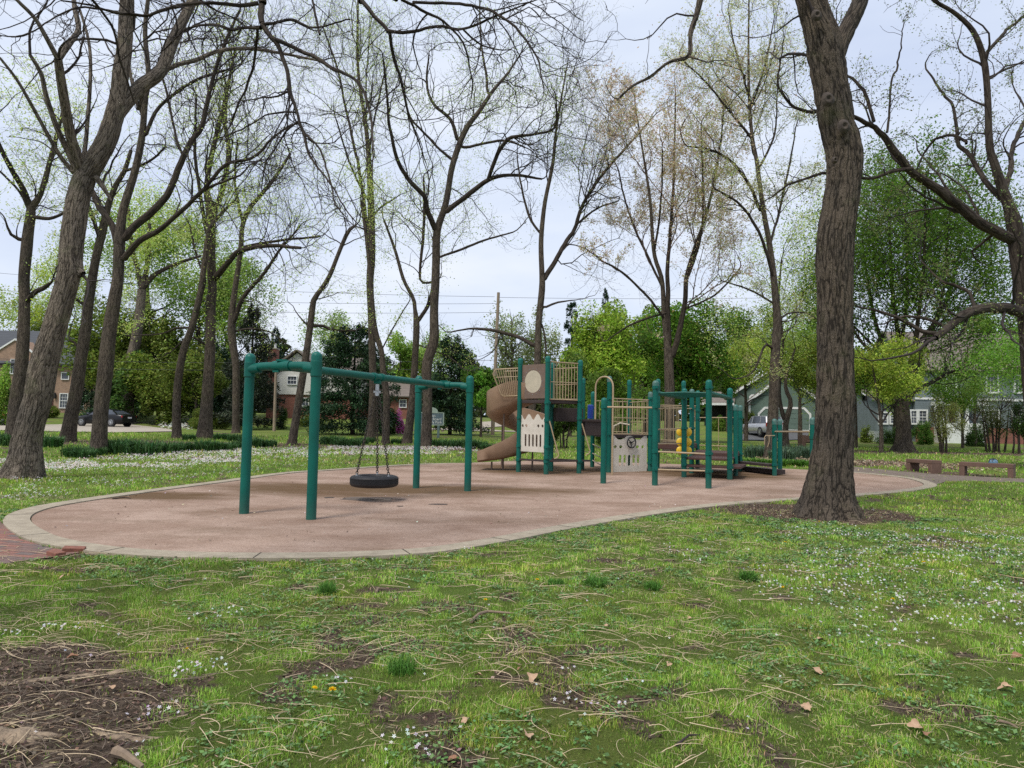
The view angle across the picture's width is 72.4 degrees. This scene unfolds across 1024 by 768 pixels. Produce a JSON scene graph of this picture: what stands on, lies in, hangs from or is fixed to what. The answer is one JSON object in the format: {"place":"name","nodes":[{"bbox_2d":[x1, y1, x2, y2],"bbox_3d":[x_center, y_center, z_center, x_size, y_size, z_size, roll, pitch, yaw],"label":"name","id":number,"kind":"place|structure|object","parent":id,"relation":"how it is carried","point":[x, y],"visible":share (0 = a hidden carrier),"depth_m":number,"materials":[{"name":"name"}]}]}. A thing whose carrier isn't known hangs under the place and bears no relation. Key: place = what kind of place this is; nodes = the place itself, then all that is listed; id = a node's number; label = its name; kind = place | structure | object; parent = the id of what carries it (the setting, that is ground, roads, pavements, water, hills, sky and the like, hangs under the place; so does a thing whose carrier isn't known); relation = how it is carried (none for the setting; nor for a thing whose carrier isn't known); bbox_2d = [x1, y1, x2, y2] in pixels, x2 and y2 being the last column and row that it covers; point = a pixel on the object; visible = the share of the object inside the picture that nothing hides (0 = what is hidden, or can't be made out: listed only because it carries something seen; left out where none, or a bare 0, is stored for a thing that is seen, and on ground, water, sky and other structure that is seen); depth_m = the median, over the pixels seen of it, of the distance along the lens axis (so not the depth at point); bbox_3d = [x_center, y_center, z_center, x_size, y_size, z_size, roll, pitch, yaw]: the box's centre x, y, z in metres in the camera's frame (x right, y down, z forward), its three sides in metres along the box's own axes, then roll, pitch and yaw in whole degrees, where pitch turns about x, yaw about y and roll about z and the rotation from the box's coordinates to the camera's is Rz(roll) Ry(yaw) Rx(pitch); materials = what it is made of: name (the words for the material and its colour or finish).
{"place":"outdoors","nodes":[
{"label":"outdoors","id":0,"kind":"place"},
{"bbox_2d":[0,522,77,563],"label":"brick path","id":1,"kind":"structure","parent":0,"point":[28,547],"depth_m":7.72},
{"bbox_2d":[0,424,171,431],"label":"road","id":2,"kind":"structure","parent":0,"point":[115,428],"depth_m":51.03,"materials":[{"name":"grey asphalt"}]},
{"bbox_2d":[78,409,136,426],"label":"black sedan","id":3,"kind":"object","parent":2,"relation":"on","point":[118,416],"visible":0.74,"depth_m":56.68,"materials":[{"name":"paint"}]},
{"bbox_2d":[0,411,1023,767],"bbox_3d":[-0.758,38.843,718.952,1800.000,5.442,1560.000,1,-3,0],"label":"ground","id":4,"kind":"structure","parent":0,"point":[346,737],"depth_m":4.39,"materials":[{"name":"green plant"}]},
{"bbox_2d":[0,361,12,424],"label":"bush","id":5,"kind":"object","parent":4,"relation":"on","point":[5,382],"visible":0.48,"depth_m":54.01,"materials":[{"name":"green plant"}]},
{"bbox_2d":[0,276,44,330],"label":"background tree","id":6,"kind":"object","parent":4,"relation":"on","point":[10,310],"visible":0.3,"depth_m":100.52,"materials":[{"name":"green plant"}]},
{"bbox_2d":[0,726,57,745],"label":"tree root","id":7,"kind":"object","parent":4,"relation":"on","point":[19,733],"visible":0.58,"depth_m":3.23,"materials":[{"name":"beige wood"}]},
{"bbox_2d":[0,330,95,412],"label":"brick house","id":8,"kind":"structure","parent":4,"relation":"on","point":[8,338],"depth_m":76.03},
{"bbox_2d":[0,47,116,436],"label":"two headed tree","id":9,"kind":"object","parent":4,"relation":"on","point":[26,295],"visible":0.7,"depth_m":30.62,"materials":[{"name":"brown plant"}]},
{"bbox_2d":[16,235,105,323],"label":"background tree","id":10,"kind":"object","parent":4,"relation":"on","point":[47,276],"visible":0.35,"depth_m":89.68,"materials":[{"name":"green plant"}]},
{"bbox_2d":[1,73,184,441],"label":"leaning slender tree","id":11,"kind":"object","parent":4,"relation":"on","point":[68,431],"visible":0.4,"depth_m":32.63,"materials":[{"name":"brown plant"}]},
{"bbox_2d":[58,296,157,406],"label":"background tree","id":12,"kind":"object","parent":4,"relation":"on","point":[121,347],"visible":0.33,"depth_m":64.02,"materials":[{"name":"green plant"}]},
{"bbox_2d":[110,745,144,767],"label":"tree root","id":13,"kind":"object","parent":4,"relation":"on","point":[118,752],"visible":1,"depth_m":3.01,"materials":[{"name":"beige wood"}]},
{"bbox_2d":[109,348,154,417],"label":"background tree","id":14,"kind":"object","parent":4,"relation":"on","point":[116,399],"visible":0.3,"depth_m":61.62,"materials":[{"name":"green plant"}]},
{"bbox_2d":[123,438,164,454],"bbox_3d":[-13.831,2.318,26.166,1.901,0.647,1.803,-1,-4,39],"label":"daffodil clump","id":15,"kind":"object","parent":4,"relation":"on","point":[143,448],"visible":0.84,"depth_m":25.85,"materials":[{"name":"green plant"}]},
{"bbox_2d":[83,193,219,415],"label":"background tree","id":16,"kind":"object","parent":4,"relation":"on","point":[165,257],"visible":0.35,"depth_m":71.62,"materials":[{"name":"green plant"}]},
{"bbox_2d":[113,311,204,422],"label":"background tree","id":17,"kind":"object","parent":4,"relation":"on","point":[152,347],"visible":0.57,"depth_m":63.21,"materials":[{"name":"green plant"}]},
{"bbox_2d":[88,169,241,422],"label":"old park tree","id":18,"kind":"object","parent":4,"relation":"on","point":[144,280],"visible":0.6,"depth_m":64.08,"materials":[{"name":"brown plant"}]},
{"bbox_2d":[133,363,199,424],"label":"background tree","id":19,"kind":"object","parent":4,"relation":"on","point":[151,403],"visible":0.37,"depth_m":61.26,"materials":[{"name":"green plant"}]},
{"bbox_2d":[0,0,348,479],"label":"leaning shade tree","id":20,"kind":"object","parent":4,"relation":"on","point":[25,455],"visible":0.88,"depth_m":16.40,"materials":[{"name":"brown plant"}]},
{"bbox_2d":[151,343,230,410],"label":"background tree","id":21,"kind":"object","parent":4,"relation":"on","point":[193,388],"visible":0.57,"depth_m":59.68,"materials":[{"name":"green plant"}]},
{"bbox_2d":[117,136,286,437],"bbox_3d":[-17.383,-5.355,38.962,10.742,16.930,5.775,0,-4,26],"label":"crooked park tree","id":22,"kind":"object","parent":4,"relation":"on","point":[176,412],"visible":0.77,"depth_m":37.87,"materials":[{"name":"brown plant"}]},
{"bbox_2d":[157,260,251,406],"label":"background tree","id":23,"kind":"object","parent":4,"relation":"on","point":[190,299],"visible":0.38,"depth_m":67.14,"materials":[{"name":"green plant"}]},
{"bbox_2d":[59,0,358,453],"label":"forked tree","id":24,"kind":"object","parent":4,"relation":"on","point":[121,234],"visible":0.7,"depth_m":26.24,"materials":[{"name":"brown plant"}]},
{"bbox_2d":[85,0,335,437],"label":"fuzzy trunk tree","id":25,"kind":"object","parent":4,"relation":"on","point":[205,427],"visible":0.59,"depth_m":38.20,"materials":[{"name":"brown plant"}]},
{"bbox_2d":[188,343,242,423],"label":"conifer","id":26,"kind":"object","parent":4,"relation":"on","point":[216,403],"visible":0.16,"depth_m":63.73,"materials":[{"name":"green plant"}]},
{"bbox_2d":[0,602,439,767],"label":"twig litter","id":27,"kind":"object","parent":4,"relation":"on","point":[56,687],"visible":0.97,"depth_m":3.78,"materials":[{"name":"brown wood"}]},
{"bbox_2d":[0,445,477,472],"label":"white flowers","id":28,"kind":"object","parent":4,"relation":"on","point":[203,458],"visible":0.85,"depth_m":25.42,"materials":[{"name":"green plant"}]},
{"bbox_2d":[199,227,285,386],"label":"background tree","id":29,"kind":"object","parent":4,"relation":"on","point":[248,274],"visible":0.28,"depth_m":74.38,"materials":[{"name":"green plant"}]},
{"bbox_2d":[213,302,285,428],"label":"spruce tree","id":30,"kind":"object","parent":4,"relation":"on","point":[265,400],"visible":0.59,"depth_m":57.80,"materials":[{"name":"green plant"}]},
{"bbox_2d":[199,78,365,432],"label":"wavy park tree","id":31,"kind":"object","parent":4,"relation":"on","point":[234,310],"visible":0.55,"depth_m":48.15,"materials":[{"name":"brown plant"}]},
{"bbox_2d":[0,0,625,268],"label":"overhanging tree","id":32,"kind":"object","parent":4,"relation":"on","point":[261,4],"visible":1,"depth_m":7.54,"materials":[{"name":"brown plant"}]},
{"bbox_2d":[266,344,365,418],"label":"white sided house","id":33,"kind":"structure","parent":4,"relation":"on","point":[288,383],"depth_m":71.95,"materials":[{"name":"red brick"}]},
{"bbox_2d":[293,302,354,357],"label":"background tree","id":34,"kind":"object","parent":4,"relation":"on","point":[331,319],"visible":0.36,"depth_m":87.89,"materials":[{"name":"green plant"}]},
{"bbox_2d":[253,0,445,440],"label":"tall straight tree","id":35,"kind":"object","parent":4,"relation":"on","point":[371,429],"visible":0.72,"depth_m":39.47,"materials":[{"name":"brown plant"}]},
{"bbox_2d":[300,321,401,435],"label":"pine tree","id":36,"kind":"object","parent":4,"relation":"on","point":[343,347],"visible":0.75,"depth_m":49.03,"materials":[{"name":"green plant"}]},
{"bbox_2d":[283,166,421,444],"bbox_3d":[-8.008,-3.755,33.946,5.643,13.784,6.820,-1,-4,33],"label":"snapped tree","id":37,"kind":"object","parent":4,"relation":"on","point":[295,421],"visible":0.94,"depth_m":33.65,"materials":[{"name":"brown plant"}]},
{"bbox_2d":[300,128,439,443],"bbox_3d":[-7.331,-5.236,35.951,7.862,16.800,4.722,1,-3,0],"label":"thin twin tree","id":38,"kind":"object","parent":4,"relation":"on","point":[386,402],"visible":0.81,"depth_m":35.92,"materials":[{"name":"brown plant"}]},
{"bbox_2d":[363,382,422,418],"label":"brick house","id":39,"kind":"structure","parent":4,"relation":"on","point":[402,402],"depth_m":77.98,"materials":[{"name":"brown"}]},
{"bbox_2d":[379,330,418,377],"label":"background tree","id":40,"kind":"object","parent":4,"relation":"on","point":[404,357],"visible":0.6,"depth_m":82.09,"materials":[{"name":"green plant"}]},
{"bbox_2d":[311,119,487,443],"bbox_3d":[-5.562,-5.618,38.026,8.501,17.922,10.947,4,-4,-37],"label":"narrow forked tree","id":41,"kind":"object","parent":4,"relation":"on","point":[407,437],"visible":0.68,"depth_m":36.66,"materials":[{"name":"brown plant"}]},
{"bbox_2d":[371,652,430,676],"bbox_3d":[-0.640,1.662,4.170,0.373,0.130,0.387,1,-3,0],"label":"grass tuft","id":42,"kind":"object","parent":4,"relation":"on","point":[401,666],"visible":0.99,"depth_m":4.15,"materials":[{"name":"green plant"}]},
{"bbox_2d":[3,523,855,755],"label":"white flowers","id":43,"kind":"object","parent":4,"relation":"on","point":[554,698],"visible":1,"depth_m":3.99,"materials":[{"name":"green plant"}]},
{"bbox_2d":[396,320,475,380],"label":"background tree","id":44,"kind":"object","parent":4,"relation":"on","point":[421,352],"visible":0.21,"depth_m":85.69,"materials":[{"name":"green plant"}]},
{"bbox_2d":[136,337,742,421],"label":"distant woods","id":45,"kind":"object","parent":4,"relation":"on","point":[476,412],"visible":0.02,"depth_m":107.69,"materials":[{"name":"green plant"}]},
{"bbox_2d":[421,333,489,435],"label":"pine tree","id":46,"kind":"object","parent":4,"relation":"on","point":[445,396],"visible":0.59,"depth_m":53.56,"materials":[{"name":"green plant"}]},
{"bbox_2d":[3,463,936,561],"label":"play surface kerb","id":47,"kind":"structure","parent":4,"relation":"on","point":[18,523],"depth_m":8.74,"materials":[{"name":"concrete"}]},
{"bbox_2d":[31,461,922,551],"bbox_3d":[0.986,2.518,18.748,23.459,0.073,13.277,4,-4,-41],"label":"play surface","id":48,"kind":"object","parent":4,"relation":"on","point":[279,515],"visible":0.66,"depth_m":12.19,"materials":[{"name":"rubber"}]},
{"bbox_2d":[239,351,473,519],"bbox_3d":[-2.545,1.015,13.084,1.451,2.706,5.346,0,-3,23],"label":"swing frame","id":49,"kind":"object","parent":48,"relation":"on","point":[315,369],"visible":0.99,"depth_m":10.93,"materials":[{"name":"green metal"}]},
{"bbox_2d":[350,384,398,487],"bbox_3d":[-2.547,0.956,13.075,0.894,1.908,0.894,1,-3,0],"label":"tyre swing","id":50,"kind":"object","parent":49,"relation":"hanging from","point":[377,480],"visible":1,"depth_m":12.92,"materials":[{"name":"black rubber"}]},
{"bbox_2d":[477,356,814,488],"bbox_3d":[3.785,1.083,20.849,9.692,3.681,8.014,1,-3,0],"label":"climbing frame","id":51,"kind":"object","parent":48,"relation":"on","point":[508,402],"visible":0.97,"depth_m":21.29,"materials":[{"name":"green metal"}]},
{"bbox_2d":[460,365,498,436],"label":"street tree","id":52,"kind":"object","parent":4,"relation":"on","point":[487,382],"visible":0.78,"depth_m":49.75,"materials":[{"name":"green plant"}]},
{"bbox_2d":[354,0,627,445],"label":"central park tree","id":53,"kind":"object","parent":4,"relation":"on","point":[427,363],"visible":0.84,"depth_m":34.93,"materials":[{"name":"brown plant"}]},
{"bbox_2d":[484,300,534,382],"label":"background tree","id":54,"kind":"object","parent":4,"relation":"on","point":[513,345],"visible":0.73,"depth_m":68.08,"materials":[{"name":"green plant"}]},
{"bbox_2d":[0,574,1023,666],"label":"grass","id":55,"kind":"structure","parent":4,"relation":"on","point":[907,625],"depth_m":5.36,"materials":[{"name":"green plant"}]},
{"bbox_2d":[0,497,1023,595],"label":"grass","id":56,"kind":"structure","parent":4,"relation":"on","point":[695,525],"depth_m":7.67,"materials":[{"name":"green plant"}]},
{"bbox_2d":[0,501,1023,767],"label":"ground weeds","id":57,"kind":"object","parent":4,"relation":"on","point":[730,531],"visible":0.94,"depth_m":5.27,"materials":[{"name":"green plant"}]},
{"bbox_2d":[0,490,1023,767],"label":"mulch","id":58,"kind":"object","parent":4,"relation":"on","point":[730,508],"visible":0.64,"depth_m":3.93,"materials":[{"name":"brown plant"}]},
{"bbox_2d":[601,0,868,521],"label":"shade tree","id":59,"kind":"object","parent":58,"relation":"on","point":[828,492],"visible":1,"depth_m":11.99,"materials":[{"name":"brown plant"}]},
{"bbox_2d":[0,456,1023,517],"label":"grass","id":60,"kind":"structure","parent":4,"relation":"on","point":[927,491],"depth_m":16.55,"materials":[{"name":"green plant"}]},
{"bbox_2d":[0,517,1023,671],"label":"leaf stalk litter","id":61,"kind":"object","parent":4,"relation":"on","point":[313,597],"visible":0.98,"depth_m":5.58,"materials":[{"name":"plant"}]},
{"bbox_2d":[0,617,1023,767],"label":"leaf stalk litter","id":62,"kind":"object","parent":4,"relation":"on","point":[497,670],"visible":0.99,"depth_m":3.79,"materials":[{"name":"plant"}]},
{"bbox_2d":[0,432,1023,505],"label":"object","id":63,"kind":"object","parent":4,"relation":"on","point":[637,462],"visible":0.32,"depth_m":29.37,"materials":[{"name":"brown wood"}]},
{"bbox_2d":[520,304,565,413],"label":"background tree","id":64,"kind":"object","parent":4,"relation":"on","point":[551,345],"visible":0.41,"depth_m":72.11,"materials":[{"name":"green plant"}]},
{"bbox_2d":[554,404,576,448],"bbox_3d":[2.439,2.144,35.050,2.394,2.367,1.781,3,-4,-26],"label":"shrub","id":65,"kind":"object","parent":4,"relation":"on","point":[560,428],"visible":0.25,"depth_m":34.86,"materials":[{"name":"green plant"}]},
{"bbox_2d":[434,0,709,410],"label":"slim forked tree","id":66,"kind":"object","parent":4,"relation":"on","point":[543,277],"visible":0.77,"depth_m":33.80,"materials":[{"name":"brown plant"}]},
{"bbox_2d":[555,350,591,436],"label":"background tree","id":67,"kind":"object","parent":4,"relation":"on","point":[576,360],"visible":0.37,"depth_m":55.24,"materials":[{"name":"green plant"}]},
{"bbox_2d":[559,297,648,397],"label":"background tree","id":68,"kind":"object","parent":4,"relation":"on","point":[593,347],"visible":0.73,"depth_m":56.78,"materials":[{"name":"green plant"}]},
{"bbox_2d":[585,367,649,427],"bbox_3d":[6.000,1.311,39.382,3.857,4.495,3.400,2,-3,-23],"label":"shrub","id":69,"kind":"object","parent":4,"relation":"on","point":[619,391],"visible":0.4,"depth_m":38.93,"materials":[{"name":"green plant"}]},
{"bbox_2d":[626,304,663,433],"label":"background tree","id":70,"kind":"object","parent":4,"relation":"on","point":[636,317],"visible":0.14,"depth_m":61.73,"materials":[{"name":"green plant"}]},
{"bbox_2d":[564,31,797,453],"bbox_3d":[8.280,-6.441,32.804,11.670,19.614,11.174,1,-3,0],"label":"reddish budding tree","id":71,"kind":"object","parent":4,"relation":"on","point":[669,352],"visible":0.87,"depth_m":32.90,"materials":[{"name":"brown plant"}]},
{"bbox_2d":[626,293,745,410],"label":"background tree","id":72,"kind":"object","parent":4,"relation":"on","point":[692,365],"visible":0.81,"depth_m":45.06,"materials":[{"name":"green plant"}]},
{"bbox_2d":[640,0,825,457],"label":"budding tree","id":73,"kind":"object","parent":4,"relation":"on","point":[774,379],"visible":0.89,"depth_m":30.52,"materials":[{"name":"brown plant"}]},
{"bbox_2d":[717,321,771,440],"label":"background tree","id":74,"kind":"object","parent":4,"relation":"on","point":[748,353],"visible":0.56,"depth_m":51.77,"materials":[{"name":"green plant"}]},
{"bbox_2d":[714,302,783,387],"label":"background tree","id":75,"kind":"object","parent":4,"relation":"on","point":[743,318],"visible":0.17,"depth_m":79.36,"materials":[{"name":"green plant"}]},
{"bbox_2d":[694,162,865,447],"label":"kinked small tree","id":76,"kind":"object","parent":4,"relation":"on","point":[785,417],"visible":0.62,"depth_m":40.76,"materials":[{"name":"green plant"}]},
{"bbox_2d":[700,352,865,430],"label":"green house","id":77,"kind":"structure","parent":4,"relation":"on","point":[760,408],"depth_m":68.63,"materials":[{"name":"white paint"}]},
{"bbox_2d":[760,409,808,429],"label":"garage door","id":78,"kind":"structure","parent":77,"relation":"in","point":[793,422],"depth_m":67.52,"materials":[{"name":"paint"}]},
{"bbox_2d":[784,323,816,441],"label":"background tree","id":79,"kind":"object","parent":4,"relation":"on","point":[800,404],"visible":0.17,"depth_m":53.89,"materials":[{"name":"green plant"}]},
{"bbox_2d":[758,333,861,402],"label":"dogwood","id":80,"kind":"object","parent":4,"relation":"on","point":[810,382],"visible":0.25,"depth_m":43.42,"materials":[{"name":"green plant"}]},
{"bbox_2d":[756,456,1006,472],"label":"leaf litter","id":81,"kind":"object","parent":4,"relation":"on","point":[873,462],"visible":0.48,"depth_m":28.05,"materials":[{"name":"brown plant"}]},
{"bbox_2d":[740,0,1023,404],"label":"sweeping limb tree","id":82,"kind":"object","parent":4,"relation":"on","point":[1012,235],"visible":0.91,"depth_m":14.56,"materials":[{"name":"brown plant"}]},
{"bbox_2d":[743,525,1023,652],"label":"white flowers","id":83,"kind":"object","parent":4,"relation":"on","point":[1017,623],"visible":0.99,"depth_m":6.80,"materials":[{"name":"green plant"}]},
{"bbox_2d":[854,332,929,453],"bbox_3d":[19.113,0.550,35.879,4.126,6.228,3.359,-1,-4,29],"label":"young park tree","id":84,"kind":"object","parent":4,"relation":"on","point":[890,385],"visible":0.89,"depth_m":35.56,"materials":[{"name":"green plant"}]},
{"bbox_2d":[771,108,1023,451],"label":"spreading maple","id":85,"kind":"object","parent":4,"relation":"on","point":[947,224],"visible":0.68,"depth_m":37.80,"materials":[{"name":"green plant"}]},
{"bbox_2d":[911,420,934,444],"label":"bush","id":86,"kind":"object","parent":4,"relation":"on","point":[925,429],"visible":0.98,"depth_m":51.64,"materials":[{"name":"green plant"}]},
{"bbox_2d":[906,459,941,473],"bbox_3d":[14.738,2.974,25.064,0.460,0.540,1.096,2,-3,-16],"label":"bench","id":87,"kind":"object","parent":4,"relation":"on","point":[934,466],"visible":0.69,"depth_m":24.64,"materials":[{"name":"red concrete"}]},
{"bbox_2d":[854,467,1023,483],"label":"footpath","id":88,"kind":"structure","parent":4,"relation":"on","point":[937,478],"depth_m":23.02,"materials":[{"name":"grey concrete"}]},
{"bbox_2d":[857,331,1023,443],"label":"blue grey house","id":89,"kind":"structure","parent":4,"relation":"on","point":[919,410],"depth_m":60.09,"materials":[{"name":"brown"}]},
{"bbox_2d":[924,392,967,452],"bbox_3d":[23.282,2.101,37.811,2.110,3.455,2.124,1,-3,0],"label":"shrub","id":90,"kind":"object","parent":4,"relation":"on","point":[940,416],"visible":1,"depth_m":37.45,"materials":[{"name":"green plant"}]},
{"bbox_2d":[924,372,989,447],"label":"background tree","id":91,"kind":"object","parent":4,"relation":"on","point":[965,400],"visible":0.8,"depth_m":45.78,"materials":[{"name":"green plant"}]},
{"bbox_2d":[923,352,1021,446],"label":"background tree","id":92,"kind":"object","parent":4,"relation":"on","point":[974,420],"visible":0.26,"depth_m":49.88,"materials":[{"name":"green plant"}]},
{"bbox_2d":[948,321,1023,410],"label":"park maple","id":93,"kind":"object","parent":4,"relation":"on","point":[1006,349],"visible":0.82,"depth_m":27.57,"materials":[{"name":"green plant"}]},
{"bbox_2d":[959,462,1015,477],"bbox_3d":[16.095,2.953,23.721,1.541,0.560,0.460,-2,-4,44],"label":"bench","id":94,"kind":"object","parent":4,"relation":"on","point":[1011,469],"visible":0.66,"depth_m":23.51,"materials":[{"name":"red concrete"}]},
{"bbox_2d":[972,389,1014,452],"bbox_3d":[27.262,2.095,39.377,2.758,3.732,2.053,4,-4,-38],"label":"shrub","id":95,"kind":"object","parent":4,"relation":"on","point":[999,423],"visible":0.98,"depth_m":39.43,"materials":[{"name":"green plant"}]},
{"bbox_2d":[1006,399,1023,453],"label":"shrub","id":96,"kind":"object","parent":4,"relation":"on","point":[1017,425],"visible":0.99,"depth_m":38.04,"materials":[{"name":"green plant"}]},
{"bbox_2d":[0,429,1023,475],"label":"grass","id":97,"kind":"structure","parent":0,"point":[874,455],"depth_m":30.78,"materials":[{"name":"green plant"}]},
{"bbox_2d":[0,0,1023,419],"label":"sky","id":98,"kind":"structure","parent":0,"point":[486,268],"materials":[{"name":"white"}]},
{"bbox_2d":[743,432,808,439],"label":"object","id":99,"kind":"structure","parent":0,"point":[755,436],"depth_m":61.55,"materials":[{"name":"concrete"}]},
{"bbox_2d":[743,416,782,436],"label":"silver suv","id":100,"kind":"object","parent":99,"relation":"on","point":[757,424],"visible":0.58,"depth_m":61.21,"materials":[{"name":"paint"}]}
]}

